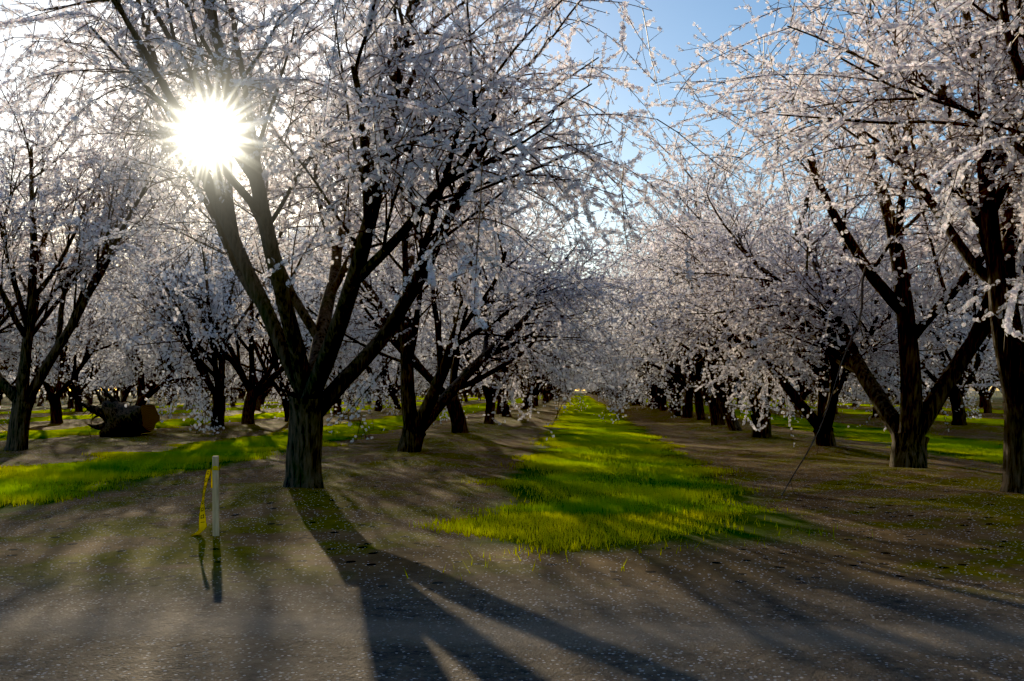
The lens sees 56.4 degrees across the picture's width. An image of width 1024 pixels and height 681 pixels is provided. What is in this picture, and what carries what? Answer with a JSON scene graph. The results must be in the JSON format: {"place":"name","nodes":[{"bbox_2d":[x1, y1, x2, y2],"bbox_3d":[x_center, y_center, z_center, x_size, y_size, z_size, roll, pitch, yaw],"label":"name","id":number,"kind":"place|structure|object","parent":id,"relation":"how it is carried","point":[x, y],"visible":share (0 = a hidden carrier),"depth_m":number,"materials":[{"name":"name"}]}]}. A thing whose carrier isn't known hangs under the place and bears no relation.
{"place":"outdoors","nodes":[
{"label":"outdoors","id":0,"kind":"place"},
{"bbox_2d":[0,391,1023,680],"bbox_3d":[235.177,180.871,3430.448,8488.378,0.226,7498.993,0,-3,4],"label":"ground","id":1,"kind":"structure","parent":0,"point":[276,579],"depth_m":6.23,"materials":[{"name":"soil"}]},
{"bbox_2d":[0,272,80,389],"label":"almond tree","id":2,"kind":"object","parent":1,"relation":"on","point":[15,358],"depth_m":41.51,"materials":[{"name":"white plant"}]},
{"bbox_2d":[0,352,90,405],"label":"almond tree","id":3,"kind":"object","parent":1,"relation":"on","point":[12,384],"visible":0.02,"depth_m":53.09,"materials":[{"name":"white plant"}]},
{"bbox_2d":[0,485,98,506],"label":"grass strip","id":4,"kind":"object","parent":1,"relation":"on","point":[38,494],"depth_m":10.29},
{"bbox_2d":[0,430,98,437],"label":"grass strip","id":5,"kind":"object","parent":1,"relation":"on","point":[39,434],"depth_m":24.89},
{"bbox_2d":[9,351,108,405],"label":"almond tree","id":6,"kind":"object","parent":1,"relation":"on","point":[42,397],"visible":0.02,"depth_m":69.98,"materials":[{"name":"white plant"}]},
{"bbox_2d":[0,185,129,430],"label":"almond tree","id":7,"kind":"object","parent":1,"relation":"on","point":[10,334],"visible":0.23,"depth_m":26.00,"materials":[{"name":"white plant"}]},
{"bbox_2d":[32,415,99,418],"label":"grass strip","id":8,"kind":"object","parent":1,"relation":"on","point":[77,417],"depth_m":39.75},
{"bbox_2d":[1,288,168,412],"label":"almond tree","id":9,"kind":"object","parent":1,"relation":"on","point":[76,392],"visible":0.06,"depth_m":47.45,"materials":[{"name":"white plant"}]},
{"bbox_2d":[49,322,135,407],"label":"almond tree","id":10,"kind":"object","parent":1,"relation":"on","point":[70,402],"visible":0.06,"depth_m":60.30,"materials":[{"name":"white plant"}]},
{"bbox_2d":[0,206,195,423],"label":"almond tree","id":11,"kind":"object","parent":1,"relation":"on","point":[53,398],"visible":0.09,"depth_m":31.56,"materials":[{"name":"white plant"}]},
{"bbox_2d":[0,465,197,491],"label":"grass strip","id":12,"kind":"object","parent":1,"relation":"on","point":[40,478],"depth_m":12.62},
{"bbox_2d":[40,427,162,431],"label":"grass strip","id":13,"kind":"object","parent":1,"relation":"on","point":[80,429],"depth_m":27.14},
{"bbox_2d":[81,327,129,404],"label":"almond tree","id":14,"kind":"object","parent":1,"relation":"on","point":[90,400],"visible":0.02,"depth_m":76.89,"materials":[{"name":"white plant"}]},
{"bbox_2d":[67,383,159,436],"bbox_3d":[-9.660,1.846,23.485,1.680,2.117,2.103,-8,20,17],"label":"uprooted stump","id":15,"kind":"object","parent":1,"relation":"on","point":[117,417],"visible":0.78,"depth_m":23.12,"materials":[{"name":"wood"}]},
{"bbox_2d":[0,2,238,450],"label":"almond tree","id":16,"kind":"object","parent":1,"relation":"on","point":[21,397],"visible":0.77,"depth_m":16.97,"materials":[{"name":"white plant"}]},
{"bbox_2d":[83,352,171,403],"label":"almond tree","id":17,"kind":"object","parent":1,"relation":"on","point":[125,396],"visible":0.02,"depth_m":67.72,"materials":[{"name":"white plant"}]},
{"bbox_2d":[0,450,274,469],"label":"grass strip","id":18,"kind":"object","parent":1,"relation":"on","point":[177,458],"depth_m":15.08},
{"bbox_2d":[78,422,203,427],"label":"grass strip","id":19,"kind":"object","parent":1,"relation":"on","point":[166,425],"depth_m":31.27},
{"bbox_2d":[105,348,204,406],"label":"almond tree","id":20,"kind":"object","parent":1,"relation":"on","point":[185,391],"visible":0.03,"depth_m":60.59,"materials":[{"name":"white plant"}]},
{"bbox_2d":[116,368,199,404],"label":"almond tree","id":21,"kind":"object","parent":1,"relation":"on","point":[168,398],"visible":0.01,"depth_m":74.64,"materials":[{"name":"white plant"}]},
{"bbox_2d":[93,322,231,409],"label":"almond tree","id":22,"kind":"object","parent":1,"relation":"on","point":[138,392],"visible":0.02,"depth_m":54.42,"materials":[{"name":"white plant"}]},
{"bbox_2d":[0,151,326,433],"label":"almond tree","id":23,"kind":"object","parent":1,"relation":"on","point":[222,311],"visible":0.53,"depth_m":25.81,"materials":[{"name":"white plant"}]},
{"bbox_2d":[65,244,270,417],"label":"almond tree","id":24,"kind":"object","parent":1,"relation":"on","point":[141,386],"visible":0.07,"depth_m":37.70,"materials":[{"name":"white plant"}]},
{"bbox_2d":[92,301,259,413],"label":"almond tree","id":25,"kind":"object","parent":1,"relation":"on","point":[196,384],"visible":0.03,"depth_m":45.60,"materials":[{"name":"white plant"}]},
{"bbox_2d":[157,420,235,423],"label":"grass strip","id":26,"kind":"object","parent":1,"relation":"on","point":[185,422],"depth_m":33.91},
{"bbox_2d":[191,456,219,535],"bbox_3d":[-2.412,1.288,7.547,0.216,0.751,0.134,3,-4,-40],"label":"wooden stake","id":27,"kind":"object","parent":1,"relation":"on","point":[215,487],"visible":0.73,"depth_m":7.54,"materials":[{"name":"white wood"}]},
{"bbox_2d":[165,417,256,421],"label":"grass strip","id":28,"kind":"object","parent":1,"relation":"on","point":[225,420],"depth_m":36.30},
{"bbox_2d":[141,443,286,455],"bbox_3d":[-5.613,2.085,18.450,3.738,0.124,3.070,0,-3,4],"label":"grass strip","id":29,"kind":"object","parent":1,"relation":"on","point":[214,448],"depth_m":18.47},
{"bbox_2d":[168,344,274,405],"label":"almond tree","id":30,"kind":"object","parent":1,"relation":"on","point":[232,399],"visible":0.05,"depth_m":69.00,"materials":[{"name":"white plant"}]},
{"bbox_2d":[74,192,390,423],"bbox_3d":[-8.801,-1.197,32.091,9.151,9.034,10.548,1,3,45],"label":"almond tree","id":31,"kind":"object","parent":1,"relation":"on","point":[254,392],"visible":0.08,"depth_m":30.85,"materials":[{"name":"white plant"}]},
{"bbox_2d":[206,416,278,418],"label":"grass strip","id":32,"kind":"object","parent":1,"relation":"on","point":[260,417],"depth_m":40.03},
{"bbox_2d":[225,414,284,416],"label":"grass strip","id":33,"kind":"object","parent":1,"relation":"on","point":[270,415],"depth_m":42.38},
{"bbox_2d":[175,318,345,410],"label":"almond tree","id":34,"kind":"object","parent":1,"relation":"on","point":[266,391],"visible":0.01,"depth_m":52.79,"materials":[{"name":"white plant"}]},
{"bbox_2d":[236,330,285,403],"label":"almond tree","id":35,"kind":"object","parent":1,"relation":"on","point":[263,401],"depth_m":75.18,"materials":[{"name":"white plant"}]},
{"bbox_2d":[159,209,385,422],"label":"almond tree","id":36,"kind":"object","parent":1,"relation":"on","point":[268,347],"visible":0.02,"depth_m":34.38,"materials":[{"name":"white plant"}]},
{"bbox_2d":[188,435,363,445],"bbox_3d":[-5.184,2.219,21.418,3.738,0.124,3.070,0,-3,4],"label":"grass strip","id":37,"kind":"object","parent":1,"relation":"on","point":[276,440],"depth_m":20.75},
{"bbox_2d":[241,431,370,438],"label":"grass strip","id":38,"kind":"object","parent":1,"relation":"on","point":[338,434],"depth_m":24.47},
{"bbox_2d":[260,349,376,402],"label":"almond tree","id":39,"kind":"object","parent":1,"relation":"on","point":[345,392],"visible":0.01,"depth_m":68.25,"materials":[{"name":"white plant"}]},
{"bbox_2d":[284,426,399,433],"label":"grass strip","id":40,"kind":"object","parent":1,"relation":"on","point":[347,429],"depth_m":26.91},
{"bbox_2d":[247,264,442,414],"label":"almond tree","id":41,"kind":"object","parent":1,"relation":"on","point":[339,402],"depth_m":40.04,"materials":[{"name":"white plant"}]},
{"bbox_2d":[323,424,402,428],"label":"grass strip","id":42,"kind":"object","parent":1,"relation":"on","point":[355,425],"depth_m":30.55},
{"bbox_2d":[339,420,402,424],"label":"grass strip","id":43,"kind":"object","parent":1,"relation":"on","point":[387,422],"depth_m":33.24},
{"bbox_2d":[347,288,399,414],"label":"almond tree","id":44,"kind":"object","parent":1,"relation":"on","point":[380,406],"visible":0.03,"depth_m":45.94,"materials":[{"name":"white plant"}]},
{"bbox_2d":[0,0,752,487],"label":"almond tree","id":45,"kind":"object","parent":1,"relation":"on","point":[372,158],"visible":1,"depth_m":9.47,"materials":[{"name":"white plant"}]},
{"bbox_2d":[334,328,436,409],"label":"almond tree","id":46,"kind":"object","parent":1,"relation":"on","point":[392,395],"visible":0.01,"depth_m":55.07,"materials":[{"name":"white plant"}]},
{"bbox_2d":[355,418,436,421],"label":"grass strip","id":47,"kind":"object","parent":1,"relation":"on","point":[395,419],"depth_m":36.52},
{"bbox_2d":[363,340,460,394],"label":"almond tree","id":48,"kind":"object","parent":1,"relation":"on","point":[394,368],"visible":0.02,"depth_m":61.74,"materials":[{"name":"white plant"}]},
{"bbox_2d":[235,152,652,441],"bbox_3d":[-1.876,-1.339,22.895,9.955,8.256,8.779,1,-5,-7],"label":"almond tree","id":49,"kind":"object","parent":1,"relation":"on","point":[456,415],"visible":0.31,"depth_m":22.92,"materials":[{"name":"white plant"}]},
{"bbox_2d":[217,94,671,452],"bbox_3d":[-0.593,-0.891,17.564,8.821,6.420,7.534,3,-1,-44],"label":"almond tree","id":50,"kind":"object","parent":1,"relation":"on","point":[416,425],"visible":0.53,"depth_m":17.05,"materials":[{"name":"white plant"}]},
{"bbox_2d":[339,213,587,427],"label":"almond tree","id":51,"kind":"object","parent":1,"relation":"on","point":[490,404],"visible":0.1,"depth_m":31.03,"materials":[{"name":"white plant"}]},
{"bbox_2d":[386,247,622,417],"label":"almond tree","id":52,"kind":"object","parent":1,"relation":"on","point":[505,412],"visible":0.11,"depth_m":37.64,"materials":[{"name":"white plant"}]},
{"bbox_2d":[448,360,561,407],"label":"almond tree","id":53,"kind":"object","parent":1,"relation":"on","point":[528,385],"visible":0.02,"depth_m":58.65,"materials":[{"name":"white plant"}]},
{"bbox_2d":[418,291,607,413],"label":"almond tree","id":54,"kind":"object","parent":1,"relation":"on","point":[498,410],"visible":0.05,"depth_m":45.60,"materials":[{"name":"white plant"}]},
{"bbox_2d":[482,276,607,411],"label":"almond tree","id":55,"kind":"object","parent":1,"relation":"on","point":[526,403],"visible":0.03,"depth_m":51.50,"materials":[{"name":"white plant"}]},
{"bbox_2d":[535,367,574,403],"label":"almond tree","id":56,"kind":"object","parent":1,"relation":"on","point":[545,392],"visible":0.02,"depth_m":79.69,"materials":[{"name":"brown plant"}]},
{"bbox_2d":[533,363,584,405],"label":"almond tree","id":57,"kind":"object","parent":1,"relation":"on","point":[535,399],"visible":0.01,"depth_m":65.59,"materials":[{"name":"plant"}]},
{"bbox_2d":[565,409,612,411],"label":"grass strip","id":58,"kind":"object","parent":1,"relation":"on","point":[587,410],"depth_m":51.72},
{"bbox_2d":[552,418,627,421],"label":"grass strip","id":59,"kind":"object","parent":1,"relation":"on","point":[562,419],"depth_m":37.37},
{"bbox_2d":[557,415,625,418],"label":"grass strip","id":60,"kind":"object","parent":1,"relation":"on","point":[587,417],"depth_m":39.82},
{"bbox_2d":[559,412,625,414],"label":"grass strip","id":61,"kind":"object","parent":1,"relation":"on","point":[584,413],"depth_m":45.67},
{"bbox_2d":[537,426,650,431],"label":"grass strip","id":62,"kind":"object","parent":1,"relation":"on","point":[579,428],"depth_m":28.21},
{"bbox_2d":[553,420,635,424],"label":"grass strip","id":63,"kind":"object","parent":1,"relation":"on","point":[589,421],"depth_m":33.98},
{"bbox_2d":[544,422,645,427],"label":"grass strip","id":64,"kind":"object","parent":1,"relation":"on","point":[589,424],"depth_m":31.22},
{"bbox_2d":[559,414,631,416],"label":"grass strip","id":65,"kind":"object","parent":1,"relation":"on","point":[589,415],"depth_m":43.57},
{"bbox_2d":[535,429,661,437],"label":"grass strip","id":66,"kind":"object","parent":1,"relation":"on","point":[594,432],"depth_m":25.28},
{"bbox_2d":[529,434,671,443],"bbox_3d":[2.083,2.285,22.317,3.424,0.124,3.080,0,-3,4],"label":"grass strip","id":67,"kind":"object","parent":1,"relation":"on","point":[610,438],"depth_m":22.23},
{"bbox_2d":[581,370,638,405],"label":"almond tree","id":68,"kind":"object","parent":1,"relation":"on","point":[637,402],"depth_m":71.29,"materials":[{"name":"white plant"}]},
{"bbox_2d":[574,328,646,405],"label":"almond tree","id":69,"kind":"object","parent":1,"relation":"on","point":[613,383],"depth_m":66.51,"materials":[{"name":"white plant"}]},
{"bbox_2d":[530,440,691,452],"bbox_3d":[1.901,2.123,19.326,3.569,0.122,3.063,0,-3,4],"label":"grass strip","id":70,"kind":"object","parent":1,"relation":"on","point":[625,445],"depth_m":19.22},
{"bbox_2d":[513,449,711,464],"bbox_3d":[1.644,1.970,16.350,3.569,0.122,3.063,0,-3,4],"label":"grass strip","id":71,"kind":"object","parent":1,"relation":"on","point":[621,456],"depth_m":16.09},
{"bbox_2d":[567,265,667,408],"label":"almond tree","id":72,"kind":"object","parent":1,"relation":"on","point":[657,392],"visible":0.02,"depth_m":52.33,"materials":[{"name":"white plant"}]},
{"bbox_2d":[586,306,656,409],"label":"almond tree","id":73,"kind":"object","parent":1,"relation":"on","point":[650,402],"visible":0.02,"depth_m":56.48,"materials":[{"name":"white plant"}]},
{"bbox_2d":[455,478,787,516],"bbox_3d":[1.132,1.655,10.378,3.738,0.124,3.070,0,-3,4],"label":"grass strip","id":74,"kind":"object","parent":1,"relation":"on","point":[601,502],"depth_m":10.04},
{"bbox_2d":[501,460,743,484],"bbox_3d":[1.484,1.800,13.349,3.569,0.122,3.063,0,-3,4],"label":"grass strip","id":75,"kind":"object","parent":1,"relation":"on","point":[673,474],"depth_m":13.15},
{"bbox_2d":[594,352,669,404],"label":"almond tree","id":76,"kind":"object","parent":1,"relation":"on","point":[634,403],"visible":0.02,"depth_m":69.82,"materials":[{"name":"white plant"}]},
{"bbox_2d":[548,263,743,412],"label":"almond tree","id":77,"kind":"object","parent":1,"relation":"on","point":[669,383],"visible":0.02,"depth_m":45.09,"materials":[{"name":"white plant"}]},
{"bbox_2d":[583,343,714,408],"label":"almond tree","id":78,"kind":"object","parent":1,"relation":"on","point":[655,400],"depth_m":55.67,"materials":[{"name":"white plant"}]},
{"bbox_2d":[585,315,726,410],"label":"almond tree","id":79,"kind":"object","parent":1,"relation":"on","point":[663,401],"visible":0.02,"depth_m":48.16,"materials":[{"name":"white plant"}]},
{"bbox_2d":[544,192,786,417],"bbox_3d":[6.936,-1.515,37.405,10.145,9.624,9.734,2,-4,-35],"label":"almond tree","id":80,"kind":"object","parent":1,"relation":"on","point":[687,409],"visible":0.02,"depth_m":37.03,"materials":[{"name":"white plant"}]},
{"bbox_2d":[599,281,736,417],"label":"almond tree","id":81,"kind":"object","parent":1,"relation":"on","point":[676,412],"visible":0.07,"depth_m":39.12,"materials":[{"name":"white plant"}]},
{"bbox_2d":[624,229,813,419],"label":"almond tree","id":82,"kind":"object","parent":1,"relation":"on","point":[699,408],"depth_m":33.57,"materials":[{"name":"white plant"}]},
{"bbox_2d":[581,188,873,425],"bbox_3d":[6.447,-0.637,31.664,8.773,7.865,9.620,2,-3,-28],"label":"almond tree","id":83,"kind":"object","parent":1,"relation":"on","point":[715,411],"visible":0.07,"depth_m":31.58,"materials":[{"name":"white plant"}]},
{"bbox_2d":[604,163,865,430],"bbox_3d":[6.625,-0.971,26.823,8.254,7.546,7.276,2,-4,-31],"label":"almond tree","id":84,"kind":"object","parent":1,"relation":"on","point":[733,425],"visible":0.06,"depth_m":26.54,"materials":[{"name":"white plant"}]},
{"bbox_2d":[583,86,924,446],"bbox_3d":[4.962,-1.642,21.282,7.984,8.232,8.313,6,3,33],"label":"almond tree","id":85,"kind":"object","parent":1,"relation":"on","point":[761,426],"visible":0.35,"depth_m":19.66,"materials":[{"name":"white plant"}]},
{"bbox_2d":[737,417,806,419],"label":"grass strip","id":86,"kind":"object","parent":1,"relation":"on","point":[782,418],"depth_m":37.90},
{"bbox_2d":[736,356,815,405],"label":"almond tree","id":87,"kind":"object","parent":1,"relation":"on","point":[787,372],"visible":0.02,"depth_m":61.87,"materials":[{"name":"white plant"}]},
{"bbox_2d":[742,360,817,407],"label":"almond tree","id":88,"kind":"object","parent":1,"relation":"on","point":[783,403],"visible":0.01,"depth_m":56.80,"materials":[{"name":"white plant"}]},
{"bbox_2d":[613,186,1000,445],"bbox_3d":[5.012,-0.370,17.321,6.542,5.061,5.984,-5,-5,12],"label":"almond tree","id":89,"kind":"object","parent":1,"relation":"on","point":[827,380],"visible":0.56,"depth_m":16.03,"materials":[{"name":"white plant"}]},
{"bbox_2d":[612,0,1023,468],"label":"almond tree","id":90,"kind":"object","parent":1,"relation":"on","point":[908,427],"visible":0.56,"depth_m":13.83,"materials":[{"name":"white plant"}]},
{"bbox_2d":[737,310,898,410],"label":"almond tree","id":91,"kind":"object","parent":1,"relation":"on","point":[803,394],"visible":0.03,"depth_m":50.62,"materials":[{"name":"white plant"}]},
{"bbox_2d":[613,0,1023,343],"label":"almond tree","id":92,"kind":"object","parent":1,"relation":"on","point":[1003,142],"visible":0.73,"depth_m":9.97,"materials":[{"name":"white plant"}]},
{"bbox_2d":[771,422,869,426],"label":"grass strip","id":93,"kind":"object","parent":1,"relation":"on","point":[804,423],"depth_m":31.83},
{"bbox_2d":[781,266,868,495],"bbox_3d":[3.469,0.404,10.402,1.271,2.528,0.252,1,-3,-23],"label":"broken branch","id":94,"kind":"object","parent":1,"relation":"on","point":[860,315],"visible":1,"depth_m":10.48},
{"bbox_2d":[777,425,882,429],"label":"grass strip","id":95,"kind":"object","parent":1,"relation":"on","point":[802,426],"depth_m":29.61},
{"bbox_2d":[672,0,1023,493],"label":"almond tree","id":96,"kind":"object","parent":1,"relation":"on","point":[995,251],"visible":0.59,"depth_m":10.47,"materials":[{"name":"white plant"}]},
{"bbox_2d":[788,321,924,413],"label":"almond tree","id":97,"kind":"object","parent":1,"relation":"on","point":[836,412],"depth_m":46.00,"materials":[{"name":"white plant"}]},
{"bbox_2d":[804,428,937,434],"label":"grass strip","id":98,"kind":"object","parent":1,"relation":"on","point":[868,431],"depth_m":26.32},
{"bbox_2d":[847,367,899,406],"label":"almond tree","id":99,"kind":"object","parent":1,"relation":"on","point":[854,404],"visible":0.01,"depth_m":64.88,"materials":[{"name":"white plant"}]},
{"bbox_2d":[834,433,977,440],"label":"grass strip","id":100,"kind":"object","parent":1,"relation":"on","point":[871,436],"depth_m":23.73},
{"bbox_2d":[814,212,1001,419],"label":"almond tree","id":101,"kind":"object","parent":1,"relation":"on","point":[923,360],"visible":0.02,"depth_m":36.80,"materials":[{"name":"white plant"}]},
{"bbox_2d":[807,166,1023,424],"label":"almond tree","id":102,"kind":"object","parent":1,"relation":"on","point":[956,396],"visible":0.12,"depth_m":28.69,"materials":[{"name":"white plant"}]},
{"bbox_2d":[844,313,991,409],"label":"almond tree","id":103,"kind":"object","parent":1,"relation":"on","point":[925,385],"depth_m":52.16,"materials":[{"name":"white plant"}]},
{"bbox_2d":[838,438,1002,448],"bbox_3d":[9.144,2.183,20.436,3.738,0.124,3.070,0,-3,4],"label":"grass strip","id":104,"kind":"object","parent":1,"relation":"on","point":[967,443],"depth_m":20.04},
{"bbox_2d":[882,326,999,412],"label":"almond tree","id":105,"kind":"object","parent":1,"relation":"on","point":[987,405],"visible":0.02,"depth_m":44.72,"materials":[{"name":"white plant"}]},
{"bbox_2d":[890,447,1002,457],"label":"grass strip","id":106,"kind":"object","parent":1,"relation":"on","point":[983,451],"depth_m":17.91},
{"bbox_2d":[922,361,995,407],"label":"almond tree","id":107,"kind":"object","parent":1,"relation":"on","point":[980,399],"visible":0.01,"depth_m":62.79,"materials":[{"name":"white plant"}]},
{"bbox_2d":[935,417,1003,420],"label":"grass strip","id":108,"kind":"object","parent":1,"relation":"on","point":[943,419],"depth_m":37.67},
{"bbox_2d":[940,418,1003,422],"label":"grass strip","id":109,"kind":"object","parent":1,"relation":"on","point":[985,420],"depth_m":34.80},
{"bbox_2d":[955,455,1002,462],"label":"grass strip","id":110,"kind":"object","parent":1,"relation":"on","point":[998,458],"depth_m":15.70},
{"bbox_2d":[963,355,995,404],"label":"almond tree","id":111,"kind":"object","parent":1,"relation":"on","point":[980,377],"visible":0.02,"depth_m":57.23,"materials":[{"name":"white plant"}]},
{"bbox_2d":[941,281,1023,400],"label":"almond tree","id":112,"kind":"object","parent":1,"relation":"on","point":[985,374],"visible":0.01,"depth_m":39.93,"materials":[{"name":"white plant"}]},
{"bbox_2d":[0,0,1023,390],"label":"sky","id":113,"kind":"structure","parent":0,"point":[676,18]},
{"bbox_2d":[401,506,872,581],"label":"grass","id":114,"kind":"structure","parent":0,"point":[570,519],"depth_m":7.93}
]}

